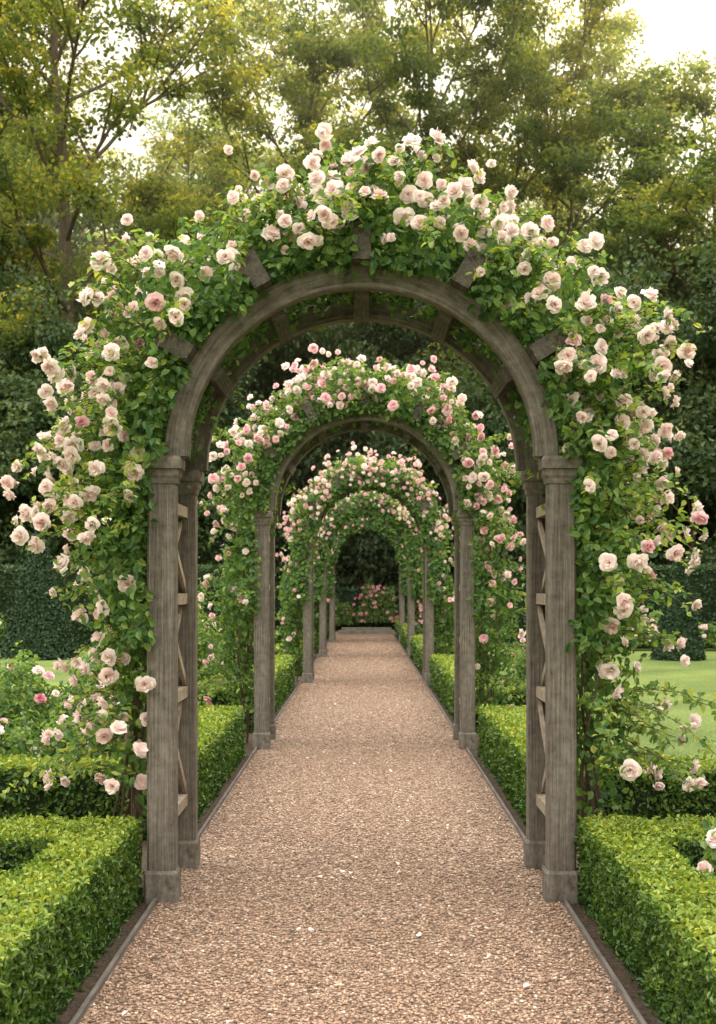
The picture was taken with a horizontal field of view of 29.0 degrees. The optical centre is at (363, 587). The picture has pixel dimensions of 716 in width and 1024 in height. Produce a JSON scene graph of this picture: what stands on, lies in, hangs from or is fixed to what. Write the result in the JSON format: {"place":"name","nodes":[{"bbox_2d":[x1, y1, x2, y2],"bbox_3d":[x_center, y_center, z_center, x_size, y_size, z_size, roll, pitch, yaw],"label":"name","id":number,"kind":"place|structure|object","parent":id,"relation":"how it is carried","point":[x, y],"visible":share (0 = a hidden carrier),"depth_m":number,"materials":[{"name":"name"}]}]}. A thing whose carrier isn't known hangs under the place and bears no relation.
{"place":"outdoors","nodes":[
{"label":"outdoors","id":0,"kind":"place"},
{"bbox_2d":[49,757,248,1023],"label":"soil","id":1,"kind":"structure","parent":0,"point":[67,1015],"depth_m":6.20,"materials":[{"name":"brown soil"}]},
{"bbox_2d":[0,705,50,762],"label":"rose bush","id":2,"kind":"object","parent":1,"relation":"on","point":[13,742],"visible":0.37,"depth_m":9.77,"materials":[{"name":"green plant"}]},
{"bbox_2d":[0,640,89,750],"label":"rose bush","id":3,"kind":"object","parent":1,"relation":"on","point":[23,695],"visible":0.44,"depth_m":10.79,"materials":[{"name":"green plant"}]},
{"bbox_2d":[0,811,145,1023],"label":"hedge","id":4,"kind":"object","parent":1,"relation":"on","point":[71,894],"visible":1,"depth_m":5.65,"materials":[{"name":"green plant"}]},
{"bbox_2d":[28,702,132,763],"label":"rose bush","id":5,"kind":"object","parent":1,"relation":"on","point":[50,750],"visible":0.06,"depth_m":9.79,"materials":[{"name":"green plant"}]},
{"bbox_2d":[23,645,145,751],"bbox_3d":[-2.202,1.006,11.440,1.423,1.195,1.318,0,0,0],"label":"rose bush","id":6,"kind":"object","parent":1,"relation":"on","point":[85,702],"visible":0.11,"depth_m":11.16,"materials":[{"name":"green plant"}]},
{"bbox_2d":[0,703,246,839],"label":"hedge","id":7,"kind":"object","parent":1,"relation":"on","point":[221,739],"visible":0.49,"depth_m":8.75,"materials":[{"name":"green plant"}]},
{"bbox_2d":[0,128,420,881],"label":"climbing rose","id":8,"kind":"object","parent":1,"relation":"on","point":[212,294],"visible":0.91,"depth_m":6.94,"materials":[{"name":"green plant"}]},
{"bbox_2d":[244,639,327,756],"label":"soil","id":9,"kind":"structure","parent":0,"point":[248,750],"depth_m":15.21,"materials":[{"name":"brown soil"}]},
{"bbox_2d":[198,652,295,732],"bbox_3d":[-1.669,1.348,18.844,1.235,0.642,7.463,0,0,0],"label":"hedge","id":10,"kind":"object","parent":9,"relation":"on","point":[285,667],"visible":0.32,"depth_m":18.13,"materials":[{"name":"green plant"}]},
{"bbox_2d":[198,343,382,743],"bbox_3d":[-0.830,-0.388,13.926,2.236,3.982,1.842,0,0,0],"label":"climbing rose","id":11,"kind":"object","parent":9,"relation":"on","point":[276,433],"visible":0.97,"depth_m":13.60,"materials":[{"name":"green plant"}]},
{"bbox_2d":[275,442,383,680],"bbox_3d":[-0.691,-0.417,23.397,2.047,4.039,1.724,0,0,0],"label":"climbing rose","id":12,"kind":"object","parent":9,"relation":"on","point":[323,493],"visible":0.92,"depth_m":22.96,"materials":[{"name":"green plant"}]},
{"bbox_2d":[282,490,377,644],"bbox_3d":[-0.764,-0.346,31.951,2.196,3.898,1.653,0,0,0],"label":"climbing rose","id":13,"kind":"object","parent":9,"relation":"on","point":[335,518],"visible":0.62,"depth_m":31.40,"materials":[{"name":"green plant"}]},
{"bbox_2d":[318,516,371,631],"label":"climbing rose","id":14,"kind":"object","parent":9,"relation":"on","point":[357,526],"visible":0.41,"depth_m":39.88,"materials":[{"name":"green plant"}]},
{"bbox_2d":[335,595,353,630],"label":"rose bush","id":15,"kind":"object","parent":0,"point":[340,611],"visible":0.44,"depth_m":49.91,"materials":[{"name":"green plant"}]},
{"bbox_2d":[0,634,715,761],"bbox_3d":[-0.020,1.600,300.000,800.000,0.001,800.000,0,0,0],"label":"ground","id":16,"kind":"structure","parent":0,"point":[697,676],"depth_m":22.54,"materials":[{"name":"green plant"}]},
{"bbox_2d":[0,615,6,645],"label":"rose bush","id":17,"kind":"object","parent":16,"relation":"on","point":[2,626],"visible":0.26,"depth_m":34.76,"materials":[{"name":"green plant"}]},
{"bbox_2d":[0,527,79,660],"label":"topiary cone","id":18,"kind":"object","parent":16,"relation":"on","point":[38,623],"visible":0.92,"depth_m":30.57,"materials":[{"name":"green plant"}]},
{"bbox_2d":[0,212,86,563],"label":"tree","id":19,"kind":"object","parent":16,"relation":"on","point":[6,281],"visible":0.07,"depth_m":46.33,"materials":[{"name":"green plant"}]},
{"bbox_2d":[0,151,102,530],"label":"tree","id":20,"kind":"object","parent":16,"relation":"on","point":[55,224],"visible":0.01,"depth_m":67.16,"materials":[{"name":"green plant"}]},
{"bbox_2d":[0,0,116,311],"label":"tree","id":21,"kind":"object","parent":16,"relation":"on","point":[49,91],"visible":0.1,"depth_m":53.12,"materials":[{"name":"green plant"}]},
{"bbox_2d":[8,158,116,253],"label":"tree","id":22,"kind":"object","parent":16,"relation":"on","point":[87,231],"depth_m":77.94,"materials":[{"name":"green plant"}]},
{"bbox_2d":[4,251,148,554],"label":"tree","id":23,"kind":"object","parent":16,"relation":"on","point":[82,314],"visible":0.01,"depth_m":54.33,"materials":[{"name":"green plant"}]},
{"bbox_2d":[0,276,153,565],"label":"tree","id":24,"kind":"object","parent":16,"relation":"on","point":[22,412],"visible":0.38,"depth_m":42.88,"materials":[{"name":"green plant"}]},
{"bbox_2d":[15,210,144,536],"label":"tree","id":25,"kind":"object","parent":16,"relation":"on","point":[81,239],"depth_m":64.56,"materials":[{"name":"green plant"}]},
{"bbox_2d":[91,624,122,646],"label":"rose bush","id":26,"kind":"object","parent":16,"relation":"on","point":[105,630],"visible":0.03,"depth_m":34.80,"materials":[{"name":"green plant"}]},
{"bbox_2d":[0,562,242,648],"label":"yew hedge","id":27,"kind":"object","parent":16,"relation":"on","point":[9,578],"visible":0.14,"depth_m":36.03,"materials":[{"name":"green plant"}]},
{"bbox_2d":[4,111,267,277],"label":"tree","id":28,"kind":"object","parent":16,"relation":"on","point":[163,123],"visible":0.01,"depth_m":77.10,"materials":[{"name":"green plant"}]},
{"bbox_2d":[0,0,295,544],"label":"tree","id":29,"kind":"object","parent":16,"relation":"on","point":[75,171],"visible":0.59,"depth_m":48.97,"materials":[{"name":"green plant"}]},
{"bbox_2d":[27,307,271,565],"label":"tree","id":30,"kind":"object","parent":16,"relation":"on","point":[230,411],"visible":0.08,"depth_m":45.43,"materials":[{"name":"green plant"}]},
{"bbox_2d":[79,169,281,558],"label":"tree","id":31,"kind":"object","parent":16,"relation":"on","point":[194,180],"depth_m":64.22,"materials":[{"name":"green plant"}]},
{"bbox_2d":[119,360,268,557],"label":"tree","id":32,"kind":"object","parent":16,"relation":"on","point":[255,366],"visible":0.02,"depth_m":53.01,"materials":[{"name":"green plant"}]},
{"bbox_2d":[69,639,328,1023],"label":"path edging","id":33,"kind":"object","parent":16,"relation":"on","point":[89,1000],"visible":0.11,"depth_m":6.27,"materials":[{"name":"grey stone"}]},
{"bbox_2d":[76,75,333,557],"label":"tree","id":34,"kind":"object","parent":16,"relation":"on","point":[267,157],"visible":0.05,"depth_m":66.80,"materials":[{"name":"green plant"}]},
{"bbox_2d":[198,601,237,675],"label":"rose bush","id":35,"kind":"object","parent":16,"relation":"on","point":[215,627],"visible":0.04,"depth_m":18.92,"materials":[{"name":"green plant"}]},
{"bbox_2d":[198,577,244,681],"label":"rose bush","id":36,"kind":"object","parent":16,"relation":"on","point":[203,649],"visible":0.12,"depth_m":16.42,"materials":[{"name":"green plant"}]},
{"bbox_2d":[177,223,374,586],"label":"tree","id":37,"kind":"object","parent":16,"relation":"on","point":[274,372],"visible":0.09,"depth_m":53.80,"materials":[{"name":"green plant"}]},
{"bbox_2d":[239,636,315,675],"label":"hedge","id":38,"kind":"object","parent":16,"relation":"on","point":[278,649],"visible":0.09,"depth_m":24.84,"materials":[{"name":"green plant"}]},
{"bbox_2d":[99,0,467,523],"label":"tree","id":39,"kind":"object","parent":16,"relation":"on","point":[295,89],"visible":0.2,"depth_m":57.99,"materials":[{"name":"green plant"}]},
{"bbox_2d":[275,630,318,653],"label":"hedge","id":40,"kind":"object","parent":16,"relation":"on","point":[278,638],"visible":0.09,"depth_m":33.23,"materials":[{"name":"green plant"}]},
{"bbox_2d":[244,292,353,576],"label":"tree","id":41,"kind":"object","parent":16,"relation":"on","point":[283,563],"visible":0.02,"depth_m":65.87,"materials":[{"name":"green plant"}]},
{"bbox_2d":[250,140,449,177],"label":"tree","id":42,"kind":"object","parent":16,"relation":"on","point":[303,152],"depth_m":74.52,"materials":[{"name":"green plant"}]},
{"bbox_2d":[244,300,463,588],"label":"tree","id":43,"kind":"object","parent":16,"relation":"on","point":[374,554],"visible":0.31,"depth_m":53.29,"materials":[{"name":"green plant"}]},
{"bbox_2d":[250,585,479,630],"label":"yew hedge","id":44,"kind":"object","parent":16,"relation":"on","point":[344,594],"visible":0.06,"depth_m":51.03,"materials":[{"name":"green plant"}]},
{"bbox_2d":[352,578,398,626],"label":"rose bush","id":45,"kind":"object","parent":16,"relation":"on","point":[375,604],"visible":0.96,"depth_m":49.59,"materials":[{"name":"green plant"}]},
{"bbox_2d":[336,178,453,587],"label":"tree","id":46,"kind":"object","parent":16,"relation":"on","point":[393,580],"visible":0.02,"depth_m":66.02,"materials":[{"name":"green plant"}]},
{"bbox_2d":[394,618,436,638],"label":"hedge","id":47,"kind":"object","parent":16,"relation":"on","point":[396,625],"visible":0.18,"depth_m":43.06,"materials":[{"name":"green plant"}]},
{"bbox_2d":[399,623,453,651],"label":"hedge","id":48,"kind":"object","parent":16,"relation":"on","point":[403,633],"visible":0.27,"depth_m":35.73,"materials":[{"name":"green plant"}]},
{"bbox_2d":[226,0,640,557],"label":"tree","id":49,"kind":"object","parent":16,"relation":"on","point":[372,52],"visible":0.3,"depth_m":54.30,"materials":[{"name":"green plant"}]},
{"bbox_2d":[409,634,486,674],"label":"hedge","id":50,"kind":"object","parent":16,"relation":"on","point":[416,649],"visible":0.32,"depth_m":27.26,"materials":[{"name":"green plant"}]},
{"bbox_2d":[385,302,524,586],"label":"tree","id":51,"kind":"object","parent":16,"relation":"on","point":[426,343],"visible":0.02,"depth_m":55.14,"materials":[{"name":"green plant"}]},
{"bbox_2d":[428,653,525,732],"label":"hedge","id":52,"kind":"object","parent":16,"relation":"on","point":[441,668],"visible":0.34,"depth_m":17.91,"materials":[{"name":"green plant"}]},
{"bbox_2d":[418,131,600,252],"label":"tree","id":53,"kind":"object","parent":16,"relation":"on","point":[532,208],"depth_m":71.69,"materials":[{"name":"green plant"}]},
{"bbox_2d":[393,634,646,1023],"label":"path edging","id":54,"kind":"object","parent":16,"relation":"on","point":[628,1001],"visible":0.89,"depth_m":6.39,"materials":[{"name":"grey stone"}]},
{"bbox_2d":[496,625,583,695],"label":"rose bush","id":55,"kind":"object","parent":16,"relation":"on","point":[521,667],"visible":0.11,"depth_m":17.24,"materials":[{"name":"green plant"}]},
{"bbox_2d":[388,0,714,390],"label":"tree","id":56,"kind":"object","parent":16,"relation":"on","point":[548,187],"visible":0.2,"depth_m":55.58,"materials":[{"name":"green plant"}]},
{"bbox_2d":[457,216,667,533],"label":"tree","id":57,"kind":"object","parent":16,"relation":"on","point":[610,267],"visible":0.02,"depth_m":51.31,"materials":[{"name":"green plant"}]},
{"bbox_2d":[448,209,681,579],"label":"tree","id":58,"kind":"object","parent":16,"relation":"on","point":[581,275],"depth_m":64.73,"materials":[{"name":"green plant"}]},
{"bbox_2d":[437,237,715,565],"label":"tree","id":59,"kind":"object","parent":16,"relation":"on","point":[497,424],"visible":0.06,"depth_m":43.84,"materials":[{"name":"green plant"}]},
{"bbox_2d":[475,704,715,838],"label":"hedge","id":60,"kind":"object","parent":16,"relation":"on","point":[501,747],"visible":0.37,"depth_m":9.04,"materials":[{"name":"green plant"}]},
{"bbox_2d":[479,561,715,648],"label":"yew hedge","id":61,"kind":"object","parent":16,"relation":"on","point":[702,580],"visible":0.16,"depth_m":36.03,"materials":[{"name":"green plant"}]},
{"bbox_2d":[540,23,715,455],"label":"tree","id":62,"kind":"object","parent":16,"relation":"on","point":[691,192],"visible":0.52,"depth_m":52.60,"materials":[{"name":"green plant"}]},
{"bbox_2d":[609,626,650,649],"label":"rose bush","id":63,"kind":"object","parent":16,"relation":"on","point":[639,635],"visible":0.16,"depth_m":34.70,"materials":[{"name":"green plant"}]},
{"bbox_2d":[568,228,715,565],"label":"tree","id":64,"kind":"object","parent":16,"relation":"on","point":[696,472],"visible":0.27,"depth_m":43.64,"materials":[{"name":"green plant"}]},
{"bbox_2d":[585,218,714,564],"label":"tree","id":65,"kind":"object","parent":16,"relation":"on","point":[685,369],"depth_m":66.17,"materials":[{"name":"green plant"}]},
{"bbox_2d":[639,609,661,645],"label":"rose bush","id":66,"kind":"object","parent":16,"relation":"on","point":[656,618],"visible":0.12,"depth_m":35.01,"materials":[{"name":"green plant"}]},
{"bbox_2d":[606,210,715,561],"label":"tree","id":67,"kind":"object","parent":16,"relation":"on","point":[675,295],"visible":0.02,"depth_m":53.52,"materials":[{"name":"green plant"}]},
{"bbox_2d":[649,558,706,660],"bbox_3d":[6.935,0.451,30.499,1.242,2.420,1.252,0,0,0],"label":"topiary cone","id":68,"kind":"object","parent":16,"relation":"on","point":[674,617],"visible":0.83,"depth_m":30.21,"materials":[{"name":"green plant"}]},
{"bbox_2d":[674,209,714,289],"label":"tree","id":69,"kind":"object","parent":16,"relation":"on","point":[700,225],"depth_m":68.97,"materials":[{"name":"green plant"}]},
{"bbox_2d":[696,103,715,222],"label":"tree","id":70,"kind":"object","parent":16,"relation":"on","point":[711,124],"visible":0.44,"depth_m":48.74,"materials":[{"name":"green plant"}]},
{"bbox_2d":[696,432,715,547],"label":"tree","id":71,"kind":"object","parent":16,"relation":"on","point":[708,501],"visible":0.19,"depth_m":44.32,"materials":[{"name":"green plant"}]},
{"bbox_2d":[698,621,715,648],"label":"rose bush","id":72,"kind":"object","parent":16,"relation":"on","point":[707,630],"visible":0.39,"depth_m":34.67,"materials":[{"name":"green plant"}]},
{"bbox_2d":[0,0,715,562],"label":"sky","id":73,"kind":"structure","parent":0,"point":[672,26],"materials":[{"name":"white"}]},
{"bbox_2d":[79,635,637,1023],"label":"path","id":74,"kind":"structure","parent":0,"point":[391,969],"depth_m":7.27,"materials":[{"name":"beige gravel"}]},
{"bbox_2d":[122,703,529,1022],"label":"fallen petals","id":75,"kind":"object","parent":74,"relation":"on","point":[417,934],"visible":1,"depth_m":6.36,"materials":[{"name":"pink plant"}]},
{"bbox_2d":[139,223,583,903],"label":"garden arch","id":76,"kind":"structure","parent":74,"relation":"on","point":[173,843],"depth_m":7.01,"materials":[{"name":"grey wood"}]},
{"bbox_2d":[251,387,478,749],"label":"garden arch","id":77,"kind":"structure","parent":74,"relation":"on","point":[464,734],"depth_m":13.61,"materials":[{"name":"grey wood"}]},
{"bbox_2d":[319,506,414,656],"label":"garden arch","id":78,"kind":"structure","parent":74,"relation":"on","point":[323,623],"depth_m":31.50,"materials":[{"name":"grey wood"}]},
{"bbox_2d":[329,518,404,641],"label":"garden arch","id":79,"kind":"structure","parent":74,"relation":"on","point":[332,637],"depth_m":40.00,"materials":[{"name":"grey wood"}]},
{"bbox_2d":[301,471,433,682],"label":"garden arch","id":80,"kind":"structure","parent":74,"relation":"on","point":[308,674],"depth_m":23.00,"materials":[{"name":"grey wood"}]},
{"bbox_2d":[335,631,395,634],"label":"path","id":81,"kind":"structure","parent":0,"point":[336,632],"depth_m":46.53,"materials":[{"name":"brown gravel"}]},
{"bbox_2d":[339,627,394,633],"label":"stone step","id":82,"kind":"object","parent":81,"relation":"on","point":[366,630],"visible":0.96,"depth_m":47.22,"materials":[{"name":"grey stone"}]},
{"bbox_2d":[400,643,525,832],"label":"soil","id":83,"kind":"structure","parent":0,"point":[512,811],"depth_m":11.38,"materials":[{"name":"brown soil"}]},
{"bbox_2d":[360,516,406,623],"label":"climbing rose","id":84,"kind":"object","parent":83,"relation":"on","point":[378,526],"visible":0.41,"depth_m":39.89,"materials":[{"name":"green plant"}]},
{"bbox_2d":[359,490,422,635],"bbox_3d":[0.948,-0.412,31.857,2.155,4.033,1.777,0,0,0],"label":"climbing rose","id":85,"kind":"object","parent":83,"relation":"on","point":[399,518],"visible":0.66,"depth_m":31.41,"materials":[{"name":"green plant"}]},
{"bbox_2d":[355,448,453,653],"bbox_3d":[0.911,-0.355,23.368,2.142,3.918,1.590,0,0,0],"label":"climbing rose","id":86,"kind":"object","parent":83,"relation":"on","point":[415,491],"visible":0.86,"depth_m":22.95,"materials":[{"name":"green plant"}]},
{"bbox_2d":[344,355,525,714],"bbox_3d":[0.879,-0.350,13.964,2.332,3.906,2.027,0,0,0],"label":"climbing rose","id":87,"kind":"object","parent":83,"relation":"on","point":[473,468],"visible":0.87,"depth_m":13.56,"materials":[{"name":"green plant"}]},
{"bbox_2d":[524,833,666,1023],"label":"soil","id":88,"kind":"structure","parent":0,"point":[619,969],"depth_m":5.84,"materials":[{"name":"brown soil"}]},
{"bbox_2d":[292,122,715,862],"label":"climbing rose","id":89,"kind":"object","parent":88,"relation":"on","point":[582,406],"visible":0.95,"depth_m":6.95,"materials":[{"name":"green plant"}]},
{"bbox_2d":[573,810,715,1023],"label":"hedge","id":90,"kind":"object","parent":88,"relation":"on","point":[647,887],"visible":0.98,"depth_m":5.59,"materials":[{"name":"green plant"}]},
{"bbox_2d":[696,813,715,875],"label":"rose bush","id":91,"kind":"object","parent":88,"relation":"on","point":[708,862],"visible":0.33,"depth_m":6.08,"materials":[{"name":"pink plant"}]}
]}

